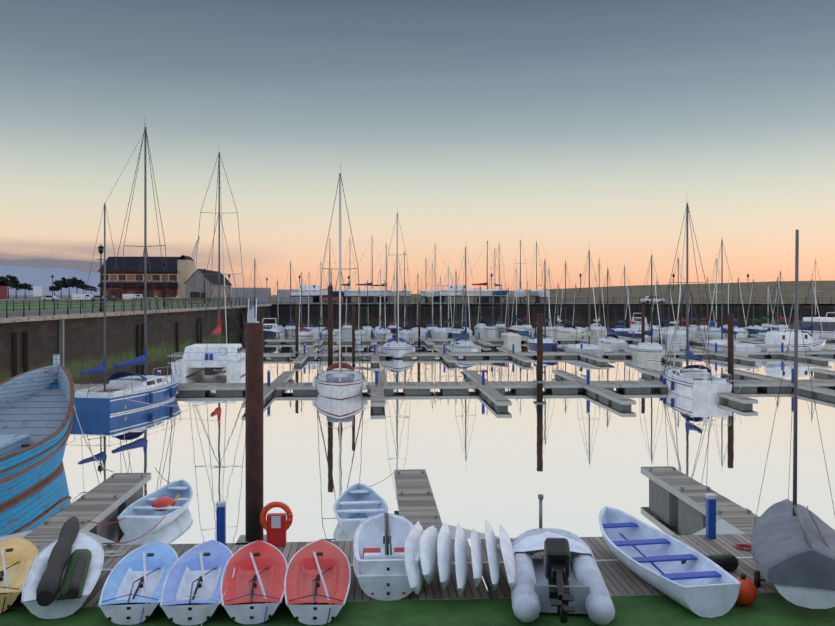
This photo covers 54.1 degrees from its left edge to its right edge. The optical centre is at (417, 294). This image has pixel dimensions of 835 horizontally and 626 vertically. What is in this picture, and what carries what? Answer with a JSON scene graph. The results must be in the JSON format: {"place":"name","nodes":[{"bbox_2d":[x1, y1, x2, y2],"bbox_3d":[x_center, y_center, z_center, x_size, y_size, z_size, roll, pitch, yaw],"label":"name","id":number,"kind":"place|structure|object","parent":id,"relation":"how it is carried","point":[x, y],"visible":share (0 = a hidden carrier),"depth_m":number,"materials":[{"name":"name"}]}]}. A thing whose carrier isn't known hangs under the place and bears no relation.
{"place":"outdoors","nodes":[
{"label":"outdoors","id":0,"kind":"place"},
{"bbox_2d":[0,280,7,298],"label":"house","id":1,"kind":"structure","parent":0,"point":[3,288],"depth_m":327.95,"materials":[{"name":"red brick"}]},
{"bbox_2d":[0,265,99,294],"bbox_3d":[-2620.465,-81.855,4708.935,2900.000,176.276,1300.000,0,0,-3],"label":"hills","id":2,"kind":"structure","parent":0,"point":[36,276],"depth_m":4166.48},
{"bbox_2d":[14,301,102,301],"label":"parked car","id":3,"kind":"object","parent":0,"point":[57,301],"depth_m":201.75,"materials":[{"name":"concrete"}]},
{"bbox_2d":[42,294,177,300],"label":"parked cars","id":4,"kind":"object","parent":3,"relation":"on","point":[95,299],"visible":0.54,"depth_m":219.21,"materials":[{"name":"paint"}]},
{"bbox_2d":[51,245,349,311],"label":"street lamps","id":5,"kind":"object","parent":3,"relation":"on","point":[100,248],"visible":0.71,"depth_m":80.19,"materials":[{"name":"black metal"}]},
{"bbox_2d":[0,302,252,312],"bbox_3d":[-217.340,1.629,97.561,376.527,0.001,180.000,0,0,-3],"label":"railing","id":6,"kind":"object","parent":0,"point":[34,306],"depth_m":125.86,"materials":[{"name":"metal"}]},
{"bbox_2d":[0,302,289,316],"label":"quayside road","id":7,"kind":"structure","parent":0,"point":[58,312],"depth_m":85.50,"materials":[{"name":"grey asphalt"}]},
{"bbox_2d":[98,255,194,299],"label":"building","id":8,"kind":"structure","parent":0,"point":[180,270],"depth_m":240.89,"materials":[{"name":"brick"}]},
{"bbox_2d":[0,295,598,317],"bbox_3d":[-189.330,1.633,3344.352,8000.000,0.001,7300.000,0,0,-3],"label":"quay ground","id":9,"kind":"structure","parent":0,"point":[32,299],"depth_m":155.55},
{"bbox_2d":[0,275,97,298],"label":"pine trees","id":10,"kind":"object","parent":9,"relation":"on","point":[14,283],"visible":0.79,"depth_m":382.10,"materials":[{"name":"green plant"}]},
{"bbox_2d":[0,297,253,316],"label":"quay railings","id":11,"kind":"object","parent":9,"relation":"on","point":[114,301],"visible":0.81,"depth_m":93.64,"materials":[{"name":"black metal"}]},
{"bbox_2d":[0,304,271,322],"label":"quay coping","id":12,"kind":"object","parent":9,"relation":"on","point":[26,319],"visible":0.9,"depth_m":72.09,"materials":[{"name":"grey concrete"}]},
{"bbox_2d":[184,269,231,298],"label":"grey gabled shed","id":13,"kind":"object","parent":9,"relation":"on","point":[197,287],"visible":0.69,"depth_m":205.06,"materials":[{"name":"paint"}]},
{"bbox_2d":[247,298,256,322],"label":"gangway","id":14,"kind":"object","parent":9,"relation":"on","point":[251,318],"visible":0.62,"depth_m":123.38,"materials":[{"name":"white metal"}]},
{"bbox_2d":[232,288,338,301],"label":"buildings","id":15,"kind":"structure","parent":9,"relation":"on","point":[265,296],"depth_m":178.08,"materials":[{"name":"paint"}]},
{"bbox_2d":[289,281,330,296],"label":"building","id":16,"kind":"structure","parent":9,"relation":"on","point":[311,290],"depth_m":160.03,"materials":[{"name":"white"}]},
{"bbox_2d":[333,239,359,302],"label":"yacht","id":17,"kind":"object","parent":9,"relation":"on","point":[342,294],"visible":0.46,"depth_m":165.91,"materials":[{"name":"white plastic"}]},
{"bbox_2d":[344,238,389,302],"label":"yacht","id":18,"kind":"object","parent":9,"relation":"on","point":[372,292],"visible":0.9,"depth_m":161.45,"materials":[{"name":"white plastic"}]},
{"bbox_2d":[371,243,401,302],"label":"yacht","id":19,"kind":"object","parent":9,"relation":"on","point":[391,292],"visible":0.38,"depth_m":173.63,"materials":[{"name":"white plastic"}]},
{"bbox_2d":[398,251,410,302],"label":"yacht","id":20,"kind":"object","parent":9,"relation":"on","point":[401,293],"visible":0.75,"depth_m":166.03,"materials":[{"name":"white plastic"}]},
{"bbox_2d":[420,262,434,302],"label":"yacht","id":21,"kind":"object","parent":9,"relation":"on","point":[428,294],"visible":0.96,"depth_m":158.32,"materials":[{"name":"white plastic"}]},
{"bbox_2d":[441,274,479,296],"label":"building","id":22,"kind":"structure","parent":9,"relation":"on","point":[453,291],"depth_m":167.69,"materials":[{"name":"white"}]},
{"bbox_2d":[461,241,498,303],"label":"yacht","id":23,"kind":"object","parent":9,"relation":"on","point":[486,293],"visible":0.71,"depth_m":155.38,"materials":[{"name":"white plastic"}]},
{"bbox_2d":[489,245,507,303],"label":"yacht","id":24,"kind":"object","parent":9,"relation":"on","point":[496,292],"visible":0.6,"depth_m":154.70,"materials":[{"name":"white plastic"}]},
{"bbox_2d":[512,240,526,302],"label":"yacht","id":25,"kind":"object","parent":9,"relation":"on","point":[521,291],"visible":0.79,"depth_m":159.65,"materials":[{"name":"white plastic"}]},
{"bbox_2d":[529,241,548,302],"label":"yacht","id":26,"kind":"object","parent":9,"relation":"on","point":[533,292],"visible":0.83,"depth_m":162.90,"materials":[{"name":"white plastic"}]},
{"bbox_2d":[280,297,831,303],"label":"quay railings","id":27,"kind":"object","parent":9,"relation":"on","point":[495,298],"visible":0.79,"depth_m":147.49,"materials":[{"name":"black metal"}]},
{"bbox_2d":[491,273,748,303],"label":"street lamps","id":28,"kind":"object","parent":9,"relation":"on","point":[648,300],"visible":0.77,"depth_m":150.64,"materials":[{"name":"black metal"}]},
{"bbox_2d":[0,304,834,598],"bbox_3d":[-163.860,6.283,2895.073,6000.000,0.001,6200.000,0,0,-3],"label":"water","id":29,"kind":"structure","parent":0,"point":[579,458],"depth_m":33.92,"materials":[{"name":"white liquid"}]},
{"bbox_2d":[0,354,74,507],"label":"wooden boat","id":30,"kind":"object","parent":29,"relation":"on","point":[36,410],"visible":0.98,"depth_m":30.30,"materials":[{"name":"paint"}]},
{"bbox_2d":[73,124,180,415],"bbox_3d":[-16.427,-2.142,47.300,4.021,17.150,11.358,0,0,9],"label":"sailboat","id":31,"kind":"object","parent":29,"relation":"on","point":[145,388],"visible":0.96,"depth_m":46.27,"materials":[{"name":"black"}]},
{"bbox_2d":[117,479,192,533],"bbox_3d":[-7.284,6.040,23.347,1.559,0.726,3.720,0,0,1],"label":"tender","id":32,"kind":"object","parent":29,"relation":"on","point":[137,520],"visible":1,"depth_m":23.04,"materials":[{"name":"plastic"}]},
{"bbox_2d":[170,152,247,377],"bbox_3d":[-16.474,-3.092,67.385,5.478,19.050,10.607,0,0,-4],"label":"sailboat","id":33,"kind":"object","parent":29,"relation":"on","point":[196,358],"visible":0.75,"depth_m":64.08,"materials":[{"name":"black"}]},
{"bbox_2d":[262,308,281,341],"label":"motorboat","id":34,"kind":"object","parent":29,"relation":"on","point":[270,331],"visible":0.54,"depth_m":110.30,"materials":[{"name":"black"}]},
{"bbox_2d":[270,280,285,335],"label":"yacht","id":35,"kind":"object","parent":29,"relation":"on","point":[282,329],"visible":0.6,"depth_m":129.90,"materials":[{"name":"white plastic"}]},
{"bbox_2d":[281,261,299,334],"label":"yacht","id":36,"kind":"object","parent":29,"relation":"on","point":[289,330],"visible":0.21,"depth_m":131.28,"materials":[{"name":"white plastic"}]},
{"bbox_2d":[292,272,312,342],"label":"yacht","id":37,"kind":"object","parent":29,"relation":"on","point":[306,334],"visible":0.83,"depth_m":108.47,"materials":[{"name":"white plastic"}]},
{"bbox_2d":[309,262,327,337],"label":"yacht","id":38,"kind":"object","parent":29,"relation":"on","point":[315,331],"visible":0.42,"depth_m":124.28,"materials":[{"name":"white plastic"}]},
{"bbox_2d":[319,270,337,338],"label":"yacht","id":39,"kind":"object","parent":29,"relation":"on","point":[335,335],"visible":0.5,"depth_m":109.49,"materials":[{"name":"white plastic"}]},
{"bbox_2d":[312,173,367,399],"bbox_3d":[-4.979,-0.992,52.918,3.565,14.850,9.220,0,0,-5],"label":"sailboat","id":40,"kind":"object","parent":29,"relation":"on","point":[346,382],"visible":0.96,"depth_m":50.92,"materials":[{"name":"white plastic"}]},
{"bbox_2d":[341,286,351,334],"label":"yacht","id":41,"kind":"object","parent":29,"relation":"on","point":[346,329],"visible":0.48,"depth_m":129.96,"materials":[{"name":"white plastic"}]},
{"bbox_2d":[351,288,366,340],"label":"yacht","id":42,"kind":"object","parent":29,"relation":"on","point":[359,333],"visible":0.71,"depth_m":112.52,"materials":[{"name":"white plastic"}]},
{"bbox_2d":[333,483,387,536],"bbox_3d":[-1.603,6.040,22.986,1.509,0.726,3.520,0,0,-6],"label":"tender","id":43,"kind":"object","parent":29,"relation":"on","point":[352,497],"visible":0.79,"depth_m":23.51,"materials":[{"name":"white plastic"}]},
{"bbox_2d":[360,281,374,335],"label":"yacht","id":44,"kind":"object","parent":29,"relation":"on","point":[368,329],"visible":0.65,"depth_m":127.54,"materials":[{"name":"white plastic"}]},
{"bbox_2d":[372,269,390,335],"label":"yacht","id":45,"kind":"object","parent":29,"relation":"on","point":[380,321],"visible":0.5,"depth_m":127.88,"materials":[{"name":"white plastic"}]},
{"bbox_2d":[376,280,392,338],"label":"yacht","id":46,"kind":"object","parent":29,"relation":"on","point":[380,334],"visible":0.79,"depth_m":112.57,"materials":[{"name":"white plastic"}]},
{"bbox_2d":[386,271,402,334],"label":"yacht","id":47,"kind":"object","parent":29,"relation":"on","point":[391,327],"visible":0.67,"depth_m":132.18,"materials":[{"name":"white plastic"}]},
{"bbox_2d":[379,213,414,358],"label":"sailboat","id":48,"kind":"object","parent":29,"relation":"on","point":[397,349],"visible":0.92,"depth_m":83.12,"materials":[{"name":"white plastic"}]},
{"bbox_2d":[399,283,413,338],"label":"yacht","id":49,"kind":"object","parent":29,"relation":"on","point":[403,333],"visible":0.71,"depth_m":119.11,"materials":[{"name":"white plastic"}]},
{"bbox_2d":[0,330,834,625],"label":"pontoons","id":50,"kind":"object","parent":29,"relation":"on","point":[637,600],"visible":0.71,"depth_m":19.06,"materials":[{"name":"wood"}]},
{"bbox_2d":[0,536,38,615],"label":"dinghy","id":51,"kind":"object","parent":50,"relation":"on","point":[18,555],"visible":0.92,"depth_m":15.87,"materials":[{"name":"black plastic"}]},
{"bbox_2d":[21,532,103,618],"bbox_3d":[-6.779,5.318,15.843,1.336,0.420,3.915,0,0,-18],"label":"dinghy","id":52,"kind":"object","parent":50,"relation":"on","point":[54,609],"visible":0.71,"depth_m":14.88,"materials":[{"name":"white plastic"}]},
{"bbox_2d":[36,517,91,606],"bbox_3d":[-6.754,5.035,15.951,0.727,0.403,4.900,0,0,-18],"label":"black sail bag","id":53,"kind":"object","parent":52,"relation":"on","point":[49,588],"visible":0.96,"depth_m":14.74,"materials":[{"name":"black fabric"}]},
{"bbox_2d":[98,540,178,625],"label":"dinghy","id":54,"kind":"object","parent":50,"relation":"on","point":[131,591],"visible":0.94,"depth_m":14.90,"materials":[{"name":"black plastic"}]},
{"bbox_2d":[160,540,234,625],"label":"dinghy","id":55,"kind":"object","parent":50,"relation":"on","point":[190,594],"visible":0.9,"depth_m":14.89,"materials":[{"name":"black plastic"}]},
{"bbox_2d":[220,540,287,625],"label":"red dinghy","id":56,"kind":"object","parent":50,"relation":"on","point":[252,589],"visible":0.9,"depth_m":14.93,"materials":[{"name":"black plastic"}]},
{"bbox_2d":[284,539,350,625],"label":"red dinghy","id":57,"kind":"object","parent":50,"relation":"on","point":[317,580],"visible":1,"depth_m":14.94,"materials":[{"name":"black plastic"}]},
{"bbox_2d":[353,513,419,600],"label":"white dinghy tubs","id":58,"kind":"object","parent":50,"relation":"on","point":[379,557],"visible":0.81,"depth_m":15.31,"materials":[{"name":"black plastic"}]},
{"bbox_2d":[74,374,807,556],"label":"mooring lines","id":59,"kind":"object","parent":50,"relation":"on","point":[121,553],"visible":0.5,"depth_m":20.70,"materials":[{"name":"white fabric"}]},
{"bbox_2d":[404,519,515,595],"bbox_3d":[0.849,5.027,16.148,2.084,0.856,3.986,0,0,3],"label":"row of fenders","id":60,"kind":"object","parent":50,"relation":"on","point":[434,546],"visible":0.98,"depth_m":15.07,"materials":[{"name":"white plastic"}]},
{"bbox_2d":[216,493,716,546],"bbox_3d":[1.184,5.018,18.283,11.200,1.030,0.260,0,0,-3],"label":"dock furniture","id":61,"kind":"object","parent":50,"relation":"on","point":[276,526],"visible":0.96,"depth_m":17.97,"materials":[{"name":"blue"}]},
{"bbox_2d":[511,528,614,625],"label":"inflatable boat","id":62,"kind":"object","parent":50,"relation":"on","point":[563,578],"visible":0.98,"depth_m":14.24,"materials":[{"name":"white rubber"}]},
{"bbox_2d":[599,506,741,617],"bbox_3d":[4.658,5.158,16.288,1.509,0.750,4.618,0,0,-10],"label":"rowboat","id":63,"kind":"object","parent":50,"relation":"on","point":[699,584],"visible":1,"depth_m":15.74,"materials":[{"name":"white plastic"}]},
{"bbox_2d":[681,554,738,571],"bbox_3d":[5.817,5.363,16.302,1.240,0.340,0.340,0,0,-12],"label":"fender","id":64,"kind":"object","parent":50,"relation":"on","point":[728,562],"visible":0.5,"depth_m":16.23,"materials":[{"name":"black rubber"}]},
{"bbox_2d":[736,573,757,605],"bbox_3d":[5.813,5.258,14.607,0.480,0.550,0.468,0,0,-3],"label":"orange buoy","id":65,"kind":"object","parent":50,"relation":"on","point":[748,593],"visible":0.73,"depth_m":14.43,"materials":[{"name":"orange plastic"}]},
{"bbox_2d":[751,230,834,608],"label":"dinghy","id":66,"kind":"object","parent":50,"relation":"on","point":[793,548],"visible":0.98,"depth_m":14.89,"materials":[{"name":"grey"}]},
{"bbox_2d":[0,305,834,382],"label":"quay walls","id":67,"kind":"structure","parent":29,"relation":"in","point":[44,341],"depth_m":119.56,"materials":[{"name":"concrete"}]},
{"bbox_2d":[13,315,242,376],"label":"wall fender timbers","id":68,"kind":"object","parent":67,"relation":"attached to","point":[140,338],"depth_m":65.55,"materials":[{"name":"brown wood"}]},
{"bbox_2d":[408,275,428,337],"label":"yacht","id":69,"kind":"object","parent":29,"relation":"on","point":[423,330],"visible":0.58,"depth_m":121.83,"materials":[{"name":"white plastic"}]},
{"bbox_2d":[423,259,439,336],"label":"yacht","id":70,"kind":"object","parent":29,"relation":"on","point":[430,329],"visible":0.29,"depth_m":125.43,"materials":[{"name":"white plastic"}]},
{"bbox_2d":[431,273,448,338],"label":"yacht","id":71,"kind":"object","parent":29,"relation":"on","point":[440,333],"visible":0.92,"depth_m":115.17,"materials":[{"name":"white plastic"}]},
{"bbox_2d":[439,266,457,330],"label":"yacht","id":72,"kind":"object","parent":29,"relation":"on","point":[448,321],"visible":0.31,"depth_m":126.24,"materials":[{"name":"white plastic"}]},
{"bbox_2d":[446,272,468,338],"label":"yacht","id":73,"kind":"object","parent":29,"relation":"on","point":[452,332],"visible":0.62,"depth_m":118.95,"materials":[{"name":"white plastic"}]},
{"bbox_2d":[447,247,480,351],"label":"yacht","id":74,"kind":"object","parent":29,"relation":"on","point":[465,345],"visible":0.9,"depth_m":86.86,"materials":[{"name":"white plastic"}]},
{"bbox_2d":[474,286,488,333],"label":"yacht","id":75,"kind":"object","parent":29,"relation":"on","point":[481,327],"visible":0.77,"depth_m":132.58,"materials":[{"name":"white plastic"}]},
{"bbox_2d":[235,286,738,544],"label":"piles","id":76,"kind":"object","parent":29,"relation":"in","point":[253,425],"visible":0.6,"depth_m":18.39,"materials":[{"name":"metal"}]},
{"bbox_2d":[486,291,498,334],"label":"yacht","id":77,"kind":"object","parent":29,"relation":"on","point":[491,329],"visible":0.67,"depth_m":129.59,"materials":[{"name":"white plastic"}]},
{"bbox_2d":[494,284,507,333],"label":"yacht","id":78,"kind":"object","parent":29,"relation":"on","point":[499,326],"visible":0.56,"depth_m":132.71,"materials":[{"name":"white plastic"}]},
{"bbox_2d":[501,287,521,343],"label":"yacht","id":79,"kind":"object","parent":29,"relation":"on","point":[511,337],"visible":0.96,"depth_m":106.83,"materials":[{"name":"white plastic"}]},
{"bbox_2d":[507,268,528,335],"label":"yacht","id":80,"kind":"object","parent":29,"relation":"on","point":[517,330],"visible":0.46,"depth_m":128.03,"materials":[{"name":"white plastic"}]},
{"bbox_2d":[519,282,534,335],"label":"yacht","id":81,"kind":"object","parent":29,"relation":"on","point":[529,328],"visible":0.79,"depth_m":125.90,"materials":[{"name":"white plastic"}]},
{"bbox_2d":[527,260,557,351],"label":"yacht","id":82,"kind":"object","parent":29,"relation":"on","point":[549,345],"visible":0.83,"depth_m":89.78,"materials":[{"name":"white plastic"}]},
{"bbox_2d":[535,268,556,336],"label":"yacht","id":83,"kind":"object","parent":29,"relation":"on","point":[548,331],"visible":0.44,"depth_m":125.94,"materials":[{"name":"white plastic"}]},
{"bbox_2d":[551,284,564,336],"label":"yacht","id":84,"kind":"object","parent":29,"relation":"on","point":[557,326],"visible":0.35,"depth_m":124.65,"materials":[{"name":"white plastic"}]},
{"bbox_2d":[555,257,581,337],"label":"yacht","id":85,"kind":"object","parent":29,"relation":"on","point":[563,332],"visible":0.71,"depth_m":119.27,"materials":[{"name":"white plastic"}]},
{"bbox_2d":[569,285,586,332],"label":"yacht","id":86,"kind":"object","parent":29,"relation":"on","point":[584,330],"visible":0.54,"depth_m":133.04,"materials":[{"name":"white plastic"}]},
{"bbox_2d":[564,243,604,357],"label":"yacht","id":87,"kind":"object","parent":29,"relation":"on","point":[592,349],"visible":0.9,"depth_m":82.90,"materials":[{"name":"white plastic"}]},
{"bbox_2d":[585,255,606,334],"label":"yacht","id":88,"kind":"object","parent":29,"relation":"on","point":[593,329],"visible":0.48,"depth_m":129.88,"materials":[{"name":"white plastic"}]},
{"bbox_2d":[597,263,626,349],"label":"yacht","id":89,"kind":"object","parent":29,"relation":"on","point":[609,343],"visible":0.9,"depth_m":95.79,"materials":[{"name":"white plastic"}]},
{"bbox_2d":[608,266,633,336],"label":"yacht","id":90,"kind":"object","parent":29,"relation":"on","point":[620,331],"visible":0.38,"depth_m":119.33,"materials":[{"name":"white plastic"}]},
{"bbox_2d":[623,281,640,337],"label":"yacht","id":91,"kind":"object","parent":29,"relation":"on","point":[629,333],"visible":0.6,"depth_m":116.46,"materials":[{"name":"white plastic"}]},
{"bbox_2d":[630,313,648,330],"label":"motorboat","id":92,"kind":"object","parent":29,"relation":"on","point":[635,326],"visible":0.6,"depth_m":140.99,"materials":[{"name":"white plastic"}]},
{"bbox_2d":[624,255,666,360],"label":"yacht","id":93,"kind":"object","parent":29,"relation":"on","point":[651,351],"visible":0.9,"depth_m":79.59,"materials":[{"name":"white plastic"}]},
{"bbox_2d":[648,281,666,335],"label":"yacht","id":94,"kind":"object","parent":29,"relation":"on","point":[655,328],"visible":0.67,"depth_m":126.71,"materials":[{"name":"white plastic"}]},
{"bbox_2d":[657,257,690,343],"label":"yacht","id":95,"kind":"object","parent":29,"relation":"on","point":[681,335],"visible":0.77,"depth_m":107.34,"materials":[{"name":"white plastic"}]},
{"bbox_2d":[675,287,696,334],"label":"yacht","id":96,"kind":"object","parent":29,"relation":"on","point":[692,331],"visible":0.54,"depth_m":128.90,"materials":[{"name":"white plastic"}]},
{"bbox_2d":[660,203,732,399],"bbox_3d":[17.882,-0.192,53.514,3.630,13.250,9.420,0,0,4],"label":"yacht","id":97,"kind":"object","parent":29,"relation":"on","point":[704,383],"visible":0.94,"depth_m":52.41,"materials":[{"name":"white plastic"}]},
{"bbox_2d":[695,277,715,335],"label":"yacht","id":98,"kind":"object","parent":29,"relation":"on","point":[701,325],"visible":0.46,"depth_m":126.57,"materials":[{"name":"white plastic"}]},
{"bbox_2d":[702,258,725,336],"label":"yacht","id":99,"kind":"object","parent":29,"relation":"on","point":[716,331],"visible":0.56,"depth_m":124.08,"materials":[{"name":"white plastic"}]},
{"bbox_2d":[704,239,761,356],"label":"yacht","id":100,"kind":"object","parent":29,"relation":"on","point":[722,345],"visible":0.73,"depth_m":86.96,"materials":[{"name":"white plastic"}]},
{"bbox_2d":[725,277,748,337],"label":"yacht","id":101,"kind":"object","parent":29,"relation":"on","point":[741,333],"visible":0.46,"depth_m":118.94,"materials":[{"name":"white plastic"}]},
{"bbox_2d":[744,279,767,334],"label":"yacht","id":102,"kind":"object","parent":29,"relation":"on","point":[753,330],"visible":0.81,"depth_m":130.65,"materials":[{"name":"white plastic"}]},
{"bbox_2d":[756,277,787,341],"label":"yacht","id":103,"kind":"object","parent":29,"relation":"on","point":[761,335],"visible":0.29,"depth_m":108.14,"materials":[{"name":"white plastic"}]},
{"bbox_2d":[771,271,791,330],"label":"yacht","id":104,"kind":"object","parent":29,"relation":"on","point":[782,318],"visible":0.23,"depth_m":132.08,"materials":[{"name":"white plastic"}]},
{"bbox_2d":[749,326,826,355],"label":"motorboat","id":105,"kind":"object","parent":29,"relation":"on","point":[773,341],"visible":0.77,"depth_m":85.42,"materials":[{"name":"white plastic"}]},
{"bbox_2d":[772,312,834,337],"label":"motor yacht","id":106,"kind":"object","parent":29,"relation":"on","point":[828,325],"visible":0.67,"depth_m":113.23,"materials":[{"name":"white plastic"}]},
{"bbox_2d":[798,279,825,347],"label":"yacht","id":107,"kind":"object","parent":29,"relation":"on","point":[810,328],"visible":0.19,"depth_m":94.25,"materials":[{"name":"white plastic"}]},
{"bbox_2d":[0,0,834,294],"label":"sky","id":108,"kind":"structure","parent":0,"point":[564,126],"materials":[{"name":"blue"}]},
{"bbox_2d":[119,281,834,303],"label":"sea bank embankment","id":109,"kind":"structure","parent":0,"point":[761,289],"depth_m":184.89,"materials":[{"name":"brown concrete"}]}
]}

